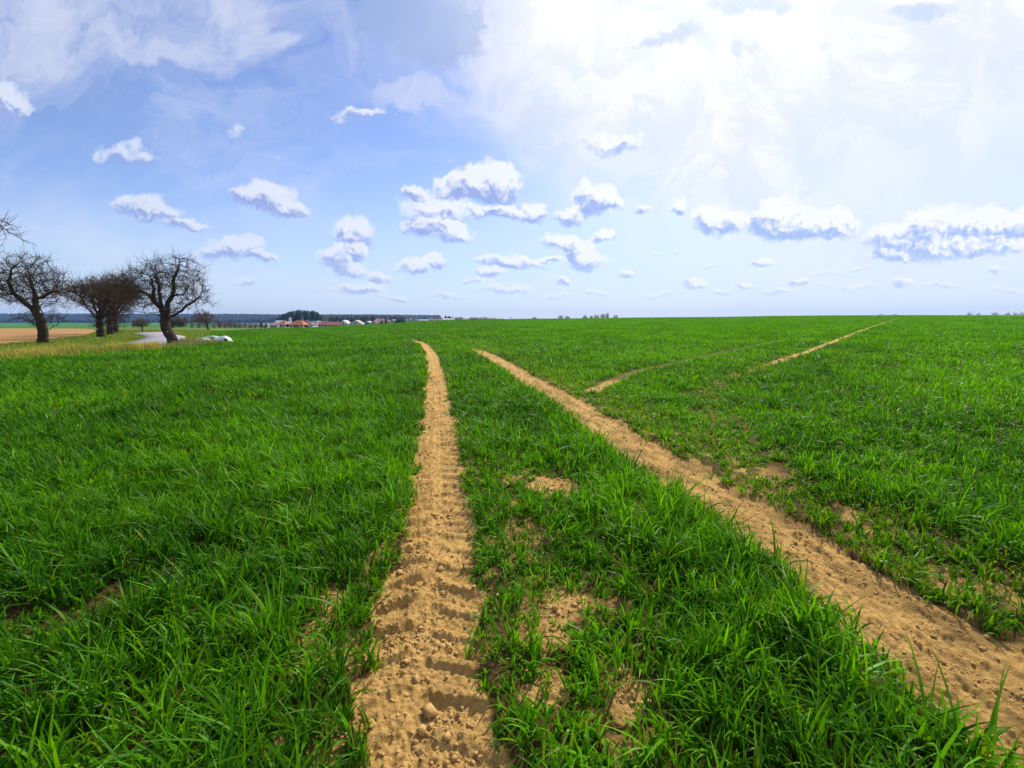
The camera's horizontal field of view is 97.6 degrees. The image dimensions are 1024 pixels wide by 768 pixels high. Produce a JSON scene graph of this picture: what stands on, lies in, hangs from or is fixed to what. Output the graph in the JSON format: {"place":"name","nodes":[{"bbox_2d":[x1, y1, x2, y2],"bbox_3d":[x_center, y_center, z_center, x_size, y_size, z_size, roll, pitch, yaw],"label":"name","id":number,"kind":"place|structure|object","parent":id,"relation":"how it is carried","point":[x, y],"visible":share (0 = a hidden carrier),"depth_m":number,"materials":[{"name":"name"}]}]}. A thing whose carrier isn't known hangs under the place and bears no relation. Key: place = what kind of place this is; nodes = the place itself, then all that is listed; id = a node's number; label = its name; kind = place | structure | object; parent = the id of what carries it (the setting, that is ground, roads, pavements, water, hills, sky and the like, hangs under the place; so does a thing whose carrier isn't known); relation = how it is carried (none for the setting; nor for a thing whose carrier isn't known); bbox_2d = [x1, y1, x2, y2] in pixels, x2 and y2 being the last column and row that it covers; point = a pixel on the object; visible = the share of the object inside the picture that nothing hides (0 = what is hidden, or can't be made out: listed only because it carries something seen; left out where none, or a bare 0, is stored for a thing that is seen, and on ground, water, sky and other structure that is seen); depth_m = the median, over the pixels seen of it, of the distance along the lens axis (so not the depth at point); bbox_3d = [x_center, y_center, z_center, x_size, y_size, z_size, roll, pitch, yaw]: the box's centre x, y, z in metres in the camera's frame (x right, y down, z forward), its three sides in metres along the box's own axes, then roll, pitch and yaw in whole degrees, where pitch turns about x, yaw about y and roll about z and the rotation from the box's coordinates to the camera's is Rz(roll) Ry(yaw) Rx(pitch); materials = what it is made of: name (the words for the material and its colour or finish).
{"place":"outdoors","nodes":[
{"label":"outdoors","id":0,"kind":"place"},
{"bbox_2d":[0,329,222,359],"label":"verge grass","id":1,"kind":"structure","parent":0,"point":[115,343],"depth_m":23.04,"materials":[{"name":"plant"}]},
{"bbox_2d":[103,332,184,345],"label":"road","id":2,"kind":"structure","parent":0,"point":[156,336],"depth_m":39.42,"materials":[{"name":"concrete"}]},
{"bbox_2d":[0,315,1023,767],"bbox_3d":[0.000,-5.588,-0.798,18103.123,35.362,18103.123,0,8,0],"label":"ground","id":3,"kind":"structure","parent":0,"point":[458,603],"depth_m":2.24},
{"bbox_2d":[0,212,34,260],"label":"fruit tree","id":4,"kind":"object","parent":3,"relation":"on","point":[2,227],"visible":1,"depth_m":19.03,"materials":[{"name":"brown plant"}]},
{"bbox_2d":[0,246,79,343],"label":"fruit tree","id":5,"kind":"object","parent":3,"relation":"on","point":[35,309],"visible":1,"depth_m":28.51,"materials":[{"name":"brown plant"}]},
{"bbox_2d":[51,274,142,337],"bbox_3d":[-37.343,-6.989,40.033,7.636,6.296,6.252,0,8,0],"label":"fruit tree","id":6,"kind":"object","parent":3,"relation":"on","point":[99,316],"visible":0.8,"depth_m":39.80,"materials":[{"name":"brown plant"}]},
{"bbox_2d":[68,267,146,334],"bbox_3d":[-42.341,-8.775,47.245,7.505,7.776,6.685,0,8,0],"label":"fruit tree","id":7,"kind":"object","parent":3,"relation":"on","point":[109,318],"visible":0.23,"depth_m":47.47,"materials":[{"name":"brown plant"}]},
{"bbox_2d":[94,268,144,332],"bbox_3d":[-46.763,-9.760,52.798,6.105,8.175,7.846,-5,9,-29],"label":"fruit tree","id":8,"kind":"object","parent":3,"relation":"on","point":[116,330],"visible":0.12,"depth_m":53.87,"materials":[{"name":"brown plant"}]},
{"bbox_2d":[130,317,150,331],"bbox_3d":[-49.658,-7.913,59.911,3.304,2.414,1.958,0,8,0],"label":"bare tree","id":9,"kind":"object","parent":3,"relation":"on","point":[142,323],"visible":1,"depth_m":59.86,"materials":[{"name":"brown plant"}]},
{"bbox_2d":[111,243,220,343],"bbox_3d":[-21.631,-5.454,27.958,5.563,6.597,5.149,7,11,42],"label":"fruit tree","id":10,"kind":"object","parent":3,"relation":"on","point":[165,310],"visible":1,"depth_m":27.81,"materials":[{"name":"brown plant"}]},
{"bbox_2d":[169,314,188,328],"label":"bare tree","id":11,"kind":"object","parent":3,"relation":"on","point":[175,323],"visible":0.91,"depth_m":69.23,"materials":[{"name":"brown plant"}]},
{"bbox_2d":[161,337,216,346],"bbox_3d":[-21.159,-2.890,29.800,3.068,0.533,12.973,-4,9,-26],"label":"dry scrub","id":12,"kind":"object","parent":3,"relation":"on","point":[184,342],"visible":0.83,"depth_m":28.10,"materials":[{"name":"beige plant"}]},
{"bbox_2d":[190,309,217,329],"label":"bare tree","id":13,"kind":"object","parent":3,"relation":"on","point":[206,320],"visible":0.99,"depth_m":80.29,"materials":[{"name":"brown plant"}]},
{"bbox_2d":[0,313,441,322],"bbox_3d":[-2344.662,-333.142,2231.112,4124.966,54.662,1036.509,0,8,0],"label":"ridge forest","id":14,"kind":"object","parent":3,"relation":"on","point":[81,318],"visible":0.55,"depth_m":1982.18,"materials":[{"name":"green plant"}]},
{"bbox_2d":[214,336,232,341],"bbox_3d":[-21.216,-3.283,32.751,1.235,0.499,0.849,-1,8,-6],"label":"plastic sheet","id":15,"kind":"object","parent":3,"relation":"on","point":[222,338],"visible":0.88,"depth_m":32.48,"materials":[{"name":"white plastic"}]},
{"bbox_2d":[220,320,231,327],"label":"bare tree","id":16,"kind":"object","parent":3,"relation":"on","point":[225,325],"visible":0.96,"depth_m":257.62,"materials":[{"name":"brown plant"}]},
{"bbox_2d":[233,322,243,328],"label":"bare tree","id":17,"kind":"object","parent":3,"relation":"on","point":[239,325],"visible":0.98,"depth_m":257.26,"materials":[{"name":"brown plant"}]},
{"bbox_2d":[269,323,280,327],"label":"house","id":18,"kind":"structure","parent":3,"relation":"on","point":[274,325],"depth_m":343.53,"materials":[{"name":"tile"}]},
{"bbox_2d":[280,320,288,327],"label":"house","id":19,"kind":"structure","parent":3,"relation":"on","point":[283,324],"depth_m":348.00,"materials":[{"name":"tile"}]},
{"bbox_2d":[289,319,308,327],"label":"house","id":20,"kind":"structure","parent":3,"relation":"on","point":[299,323],"depth_m":338.06,"materials":[{"name":"tile"}]},
{"bbox_2d":[273,309,325,322],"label":"conifer wood","id":21,"kind":"object","parent":3,"relation":"on","point":[303,315],"visible":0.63,"depth_m":556.64,"materials":[{"name":"green plant"}]},
{"bbox_2d":[308,322,316,326],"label":"house","id":22,"kind":"structure","parent":3,"relation":"on","point":[312,324],"depth_m":359.07,"materials":[{"name":"tile"}]},
{"bbox_2d":[317,321,330,326],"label":"house","id":23,"kind":"structure","parent":3,"relation":"on","point":[322,323],"depth_m":348.25,"materials":[{"name":"tile"}]},
{"bbox_2d":[328,321,339,325],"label":"house","id":24,"kind":"structure","parent":3,"relation":"on","point":[333,323],"depth_m":343.71,"materials":[{"name":"tile"}]},
{"bbox_2d":[339,320,350,325],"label":"house","id":25,"kind":"structure","parent":3,"relation":"on","point":[344,322],"depth_m":332.10,"materials":[{"name":"tile"}]},
{"bbox_2d":[348,320,364,324],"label":"house","id":26,"kind":"structure","parent":3,"relation":"on","point":[356,322],"depth_m":332.05,"materials":[{"name":"tile"}]},
{"bbox_2d":[322,315,413,322],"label":"village wood","id":27,"kind":"object","parent":3,"relation":"on","point":[352,318],"visible":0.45,"depth_m":772.73,"materials":[{"name":"green plant"}]},
{"bbox_2d":[375,318,384,323],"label":"house","id":28,"kind":"structure","parent":3,"relation":"on","point":[379,320],"depth_m":358.76,"materials":[{"name":"tile"}]},
{"bbox_2d":[0,315,1023,767],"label":"wheat crop","id":29,"kind":"object","parent":3,"relation":"on","point":[328,367],"visible":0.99,"depth_m":3.05,"materials":[{"name":"green plant"}]},
{"bbox_2d":[275,371,1023,767],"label":"soil clods","id":30,"kind":"object","parent":3,"relation":"on","point":[429,711],"visible":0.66,"depth_m":2.05,"materials":[{"name":"brown soil"}]},
{"bbox_2d":[0,0,1023,318],"label":"sky","id":31,"kind":"structure","parent":0,"point":[505,159],"materials":[{"name":"blue"}]}
]}

